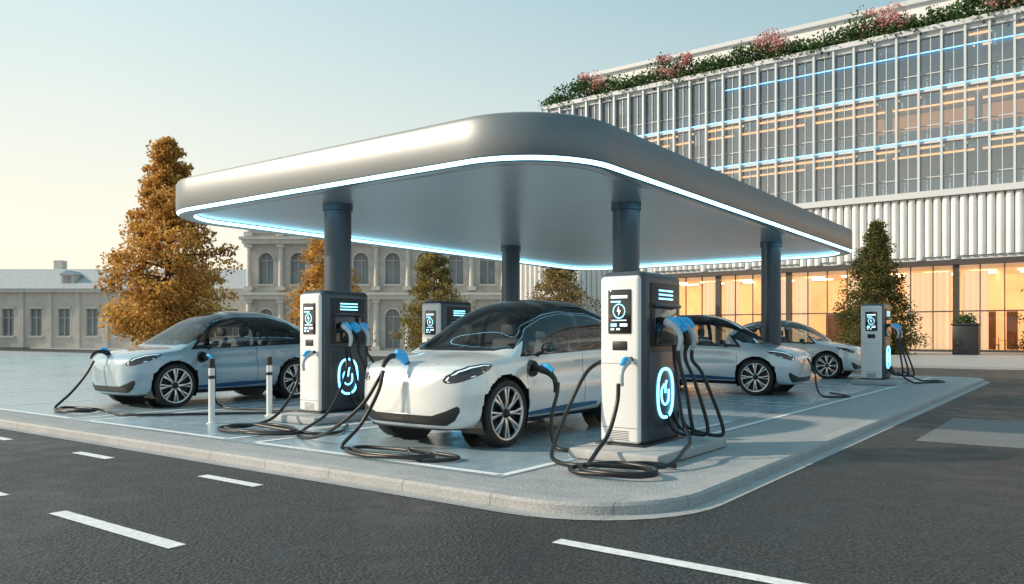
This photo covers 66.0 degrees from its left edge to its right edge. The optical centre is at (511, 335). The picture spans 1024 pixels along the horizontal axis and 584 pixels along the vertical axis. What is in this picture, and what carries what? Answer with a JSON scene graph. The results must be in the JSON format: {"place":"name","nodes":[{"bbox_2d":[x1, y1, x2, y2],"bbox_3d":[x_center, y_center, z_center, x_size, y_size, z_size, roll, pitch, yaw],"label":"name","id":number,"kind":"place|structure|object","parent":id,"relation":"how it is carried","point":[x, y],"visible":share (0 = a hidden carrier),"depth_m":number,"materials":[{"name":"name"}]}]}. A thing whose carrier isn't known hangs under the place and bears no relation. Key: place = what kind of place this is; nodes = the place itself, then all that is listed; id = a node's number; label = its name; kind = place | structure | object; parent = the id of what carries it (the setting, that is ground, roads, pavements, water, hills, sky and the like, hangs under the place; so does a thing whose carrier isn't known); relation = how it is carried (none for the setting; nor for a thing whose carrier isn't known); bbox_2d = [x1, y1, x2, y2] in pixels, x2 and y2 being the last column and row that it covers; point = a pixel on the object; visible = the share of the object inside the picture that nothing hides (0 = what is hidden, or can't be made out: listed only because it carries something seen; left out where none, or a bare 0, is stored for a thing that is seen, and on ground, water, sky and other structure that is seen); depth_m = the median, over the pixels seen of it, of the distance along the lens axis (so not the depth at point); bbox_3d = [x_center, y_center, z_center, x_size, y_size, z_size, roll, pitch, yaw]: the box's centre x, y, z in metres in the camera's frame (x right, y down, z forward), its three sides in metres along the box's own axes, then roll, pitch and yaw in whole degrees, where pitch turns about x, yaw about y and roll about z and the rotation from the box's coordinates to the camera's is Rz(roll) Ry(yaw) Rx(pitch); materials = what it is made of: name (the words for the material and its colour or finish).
{"place":"outdoors","nodes":[
{"label":"outdoors","id":0,"kind":"place"},
{"bbox_2d":[238,157,501,349],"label":"classical stone building","id":1,"kind":"structure","parent":0,"point":[275,265],"depth_m":70.00,"materials":[{"name":"beige stone"}]},
{"bbox_2d":[0,353,918,477],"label":"parking bay paving","id":2,"kind":"structure","parent":0,"point":[31,375],"depth_m":12.99,"materials":[{"name":"concrete"}]},
{"bbox_2d":[94,136,243,345],"bbox_3d":[-13.098,-3.115,30.013,5.251,9.043,5.416,0,0,36],"label":"autumn tree","id":3,"kind":"object","parent":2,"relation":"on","point":[169,300],"visible":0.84,"depth_m":29.26,"materials":[{"name":"orange plant"}]},
{"bbox_2d":[53,311,299,415],"bbox_3d":[-5.129,0.428,14.574,5.171,1.857,5.165,0,0,36],"label":"electric car","id":4,"kind":"object","parent":2,"relation":"on","point":[155,373],"visible":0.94,"depth_m":14.89,"materials":[{"name":"white metal"}]},
{"bbox_2d":[206,358,216,423],"bbox_3d":[-4.446,0.818,11.664,0.150,0.965,0.150,0,0,36],"label":"bollard","id":5,"kind":"object","parent":2,"relation":"on","point":[211,390],"visible":1,"depth_m":11.63,"materials":[{"name":"white"}]},
{"bbox_2d":[265,356,272,415],"bbox_3d":[-3.935,0.818,12.778,0.150,0.965,0.150,0,0,36],"label":"bollard","id":6,"kind":"object","parent":2,"relation":"on","point":[269,373],"visible":0.91,"depth_m":12.74,"materials":[{"name":"white"}]},
{"bbox_2d":[217,290,459,461],"bbox_3d":[-2.553,0.305,10.478,2.699,2.010,5.723,0,0,-15],"label":"ev charger","id":7,"kind":"object","parent":2,"relation":"on","point":[334,345],"visible":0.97,"depth_m":12.09,"materials":[{"name":"grey metal"}]},
{"bbox_2d":[0,376,931,474],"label":"parking marking","id":8,"kind":"object","parent":2,"relation":"on","point":[516,471],"visible":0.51,"depth_m":11.11,"materials":[{"name":"paint"}]},
{"bbox_2d":[365,300,600,446],"bbox_3d":[-0.021,0.428,10.639,2.363,1.857,4.417,0,0,36],"label":"electric car","id":9,"kind":"object","parent":2,"relation":"on","point":[491,375],"visible":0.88,"depth_m":9.52,"materials":[{"name":"white metal"}]},
{"bbox_2d":[176,112,851,345],"bbox_3d":[1.508,-0.835,19.108,9.550,4.270,16.250,0,0,36],"label":"charging station canopy","id":10,"kind":"object","parent":2,"relation":"on","point":[511,191],"visible":0.78,"depth_m":14.10,"materials":[{"name":"metal"}]},
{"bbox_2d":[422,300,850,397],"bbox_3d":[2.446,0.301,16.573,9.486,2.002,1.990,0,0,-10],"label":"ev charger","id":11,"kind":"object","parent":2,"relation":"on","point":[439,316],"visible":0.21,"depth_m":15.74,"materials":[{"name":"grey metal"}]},
{"bbox_2d":[680,315,810,394],"bbox_3d":[4.768,0.428,18.600,4.219,1.857,2.224,0,0,36],"label":"electric car","id":12,"kind":"object","parent":2,"relation":"on","point":[755,367],"visible":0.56,"depth_m":17.40,"materials":[{"name":"white metal"}]},
{"bbox_2d":[725,320,860,378],"bbox_3d":[8.962,0.428,25.198,4.219,1.857,2.224,0,0,36],"label":"electric car","id":13,"kind":"object","parent":2,"relation":"on","point":[830,358],"visible":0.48,"depth_m":23.87,"materials":[{"name":"white metal"}]},
{"bbox_2d":[0,351,975,497],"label":"pavement","id":14,"kind":"structure","parent":0,"point":[745,445],"depth_m":9.10,"materials":[{"name":"grey concrete"}]},
{"bbox_2d":[549,271,725,478],"bbox_3d":[1.130,0.300,8.536,2.011,2.000,2.718,0,0,36],"label":"ev charger","id":15,"kind":"object","parent":14,"relation":"on","point":[645,327],"visible":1,"depth_m":8.54,"materials":[{"name":"grey metal"}]},
{"bbox_2d":[851,304,944,385],"bbox_3d":[10.622,0.220,21.541,1.915,2.160,2.763,0,0,36],"label":"ev charger","id":16,"kind":"object","parent":14,"relation":"on","point":[877,325],"visible":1,"depth_m":21.18,"materials":[{"name":"grey metal"}]},
{"bbox_2d":[0,348,1023,583],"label":"road","id":17,"kind":"structure","parent":0,"point":[898,504],"depth_m":5.75,"materials":[{"name":"grey asphalt"}]},
{"bbox_2d":[0,437,807,583],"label":"road marking","id":18,"kind":"object","parent":17,"relation":"on","point":[132,533],"visible":1,"depth_m":5.29,"materials":[{"name":"paint"}]},
{"bbox_2d":[916,418,1023,447],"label":"road patch","id":19,"kind":"object","parent":17,"relation":"on","point":[1000,433],"visible":1,"depth_m":11.24,"materials":[{"name":"concrete"}]},
{"bbox_2d":[0,0,1023,278],"label":"sky","id":20,"kind":"structure","parent":0,"point":[86,85],"materials":[{"name":"blue"}]},
{"bbox_2d":[32,348,1023,369],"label":"pavement","id":21,"kind":"structure","parent":0,"point":[965,367],"depth_m":33.82,"materials":[{"name":"grey concrete"}]},
{"bbox_2d":[96,348,1023,366],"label":"plaza","id":22,"kind":"structure","parent":0,"point":[1009,359],"depth_m":44.98,"materials":[{"name":"grey concrete"}]},
{"bbox_2d":[0,260,248,347],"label":"stucco building","id":23,"kind":"structure","parent":22,"relation":"on","point":[57,306],"depth_m":86.02,"materials":[{"name":"beige paint"}]},
{"bbox_2d":[520,190,1023,314],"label":"ribbed cladding","id":24,"kind":"structure","parent":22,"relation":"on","point":[592,279],"depth_m":63.93,"materials":[{"name":"white metal"}]},
{"bbox_2d":[524,196,1023,299],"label":"cladding back","id":25,"kind":"structure","parent":22,"relation":"on","point":[986,258],"depth_m":64.79,"materials":[{"name":"grey"}]},
{"bbox_2d":[543,0,1023,212],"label":"slabs","id":26,"kind":"structure","parent":22,"relation":"on","point":[950,28],"depth_m":69.76,"materials":[{"name":"grey"}]},
{"bbox_2d":[546,13,1015,203],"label":"facade fins","id":27,"kind":"object","parent":26,"relation":"on","point":[833,119],"visible":0.66,"depth_m":67.88,"materials":[{"name":"white metal"}]},
{"bbox_2d":[535,0,1023,111],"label":"roof hedge","id":28,"kind":"object","parent":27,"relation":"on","point":[968,7],"visible":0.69,"depth_m":70.50,"materials":[{"name":"green plant"}]},
{"bbox_2d":[577,0,1023,93],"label":"pink flowers","id":29,"kind":"object","parent":27,"relation":"on","point":[775,38],"visible":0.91,"depth_m":70.77,"materials":[{"name":"pink plant"}]},
{"bbox_2d":[564,23,1023,203],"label":"office interior","id":30,"kind":"object","parent":26,"relation":"on","point":[996,155],"visible":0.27,"depth_m":69.87,"materials":[{"name":"grey"}]},
{"bbox_2d":[650,23,1023,177],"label":"ceiling lamps","id":31,"kind":"object","parent":30,"relation":"attached to","point":[1022,24],"visible":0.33,"depth_m":68.68,"materials":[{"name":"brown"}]},
{"bbox_2d":[639,33,1023,168],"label":"facade led lines","id":32,"kind":"structure","parent":26,"relation":"attached to","point":[862,99],"depth_m":66.45,"materials":[{"name":"plastic"}]},
{"bbox_2d":[877,98,1023,145],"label":"office warm wall","id":33,"kind":"structure","parent":26,"relation":"on","point":[996,108],"depth_m":67.83,"materials":[{"name":"beige"}]},
{"bbox_2d":[684,337,1017,349],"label":"tables and chairs","id":34,"kind":"object","parent":22,"relation":"on","point":[998,344],"visible":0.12,"depth_m":62.91,"materials":[{"name":"brown"}]},
{"bbox_2d":[679,263,1023,352],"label":"lobby walls","id":35,"kind":"structure","parent":22,"relation":"on","point":[1014,287],"depth_m":73.10,"materials":[{"name":"beige paint"}]},
{"bbox_2d":[704,281,714,342],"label":"curtain","id":36,"kind":"object","parent":35,"relation":"hanging from","point":[709,298],"visible":0.57,"depth_m":75.80,"materials":[{"name":"beige fabric"}]},
{"bbox_2d":[724,280,738,339],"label":"curtain","id":37,"kind":"object","parent":35,"relation":"hanging from","point":[729,297],"visible":0.66,"depth_m":74.60,"materials":[{"name":"beige fabric"}]},
{"bbox_2d":[781,278,785,336],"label":"curtain","id":38,"kind":"object","parent":35,"relation":"hanging from","point":[783,296],"visible":0.25,"depth_m":71.66,"materials":[{"name":"beige fabric"}]},
{"bbox_2d":[794,277,810,341],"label":"curtain","id":39,"kind":"object","parent":35,"relation":"hanging from","point":[800,295],"visible":0.66,"depth_m":70.78,"materials":[{"name":"beige fabric"}]},
{"bbox_2d":[848,275,863,317],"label":"curtain","id":40,"kind":"object","parent":35,"relation":"hanging from","point":[853,287],"visible":0.07,"depth_m":68.12,"materials":[{"name":"beige fabric"}]},
{"bbox_2d":[905,271,946,349],"bbox_3d":[34.043,-2.000,64.795,3.100,6.400,0.245,0,0,36],"label":"curtain","id":41,"kind":"object","parent":35,"relation":"hanging from","point":[921,290],"visible":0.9,"depth_m":64.77,"materials":[{"name":"beige fabric"}]},
{"bbox_2d":[938,271,951,349],"bbox_3d":[35.002,-2.000,64.076,1.294,6.400,0.219,0,0,39],"label":"curtain","id":42,"kind":"object","parent":35,"relation":"hanging from","point":[949,308],"visible":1,"depth_m":63.88,"materials":[{"name":"beige fabric"}]},
{"bbox_2d":[962,270,988,349],"bbox_3d":[36.850,-2.000,62.714,1.890,6.400,0.244,0,0,36],"label":"curtain","id":43,"kind":"object","parent":35,"relation":"hanging from","point":[970,289],"visible":0.77,"depth_m":62.56,"materials":[{"name":"beige fabric"}]},
{"bbox_2d":[685,263,1023,352],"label":"shopfront frames","id":44,"kind":"structure","parent":22,"relation":"on","point":[956,311],"depth_m":68.87,"materials":[{"name":"brown metal"}]},
{"bbox_2d":[829,218,931,354],"bbox_3d":[25.934,-3.168,55.980,7.083,10.322,6.567,0,0,1],"label":"conifer tree","id":45,"kind":"object","parent":22,"relation":"on","point":[877,261],"visible":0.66,"depth_m":55.27,"materials":[{"name":"green plant"}]},
{"bbox_2d":[951,312,980,354],"bbox_3d":[31.156,-0.167,54.071,1.658,2.934,1.693,0,0,36],"label":"planter","id":46,"kind":"object","parent":22,"relation":"on","point":[965,335],"visible":1,"depth_m":53.53,"materials":[{"name":"black plastic"}]},
{"bbox_2d":[1011,288,1023,352],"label":"conifer tree","id":47,"kind":"object","parent":22,"relation":"on","point":[1020,347],"visible":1,"depth_m":55.48,"materials":[{"name":"green plant"}]},
{"bbox_2d":[680,268,1023,285],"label":"lobby lamps","id":48,"kind":"object","parent":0,"point":[832,279],"visible":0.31,"depth_m":73.23,"materials":[{"name":"yellow glass"}]},
{"label":"ground","id":49,"kind":"structure","parent":0,"visible":0},
{"bbox_2d":[282,238,375,350],"bbox_3d":[-9.847,-2.088,40.904,5.108,7.166,5.006,0,0,36],"label":"autumn tree","id":50,"kind":"object","parent":49,"relation":"on","point":[316,247],"visible":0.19,"depth_m":40.26,"materials":[{"name":"orange plant"}]},
{"bbox_2d":[389,252,474,351],"bbox_3d":[-4.425,-1.791,44.929,4.849,7.041,4.869,0,0,36],"label":"deciduous tree","id":51,"kind":"object","parent":49,"relation":"on","point":[432,265],"visible":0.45,"depth_m":44.48,"materials":[{"name":"green plant"}]},
{"bbox_2d":[0,351,989,519],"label":"kerb","id":52,"kind":"structure","parent":49,"relation":"on","point":[700,492],"depth_m":7.60,"materials":[{"name":"concrete"}]},
{"bbox_2d":[525,267,600,315],"bbox_3d":[2.982,-1.899,45.268,5.280,7.232,5.265,0,0,36],"label":"deciduous tree","id":53,"kind":"object","parent":49,"relation":"on","point":[556,278],"visible":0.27,"depth_m":44.36,"materials":[{"name":"green plant"}]}
]}

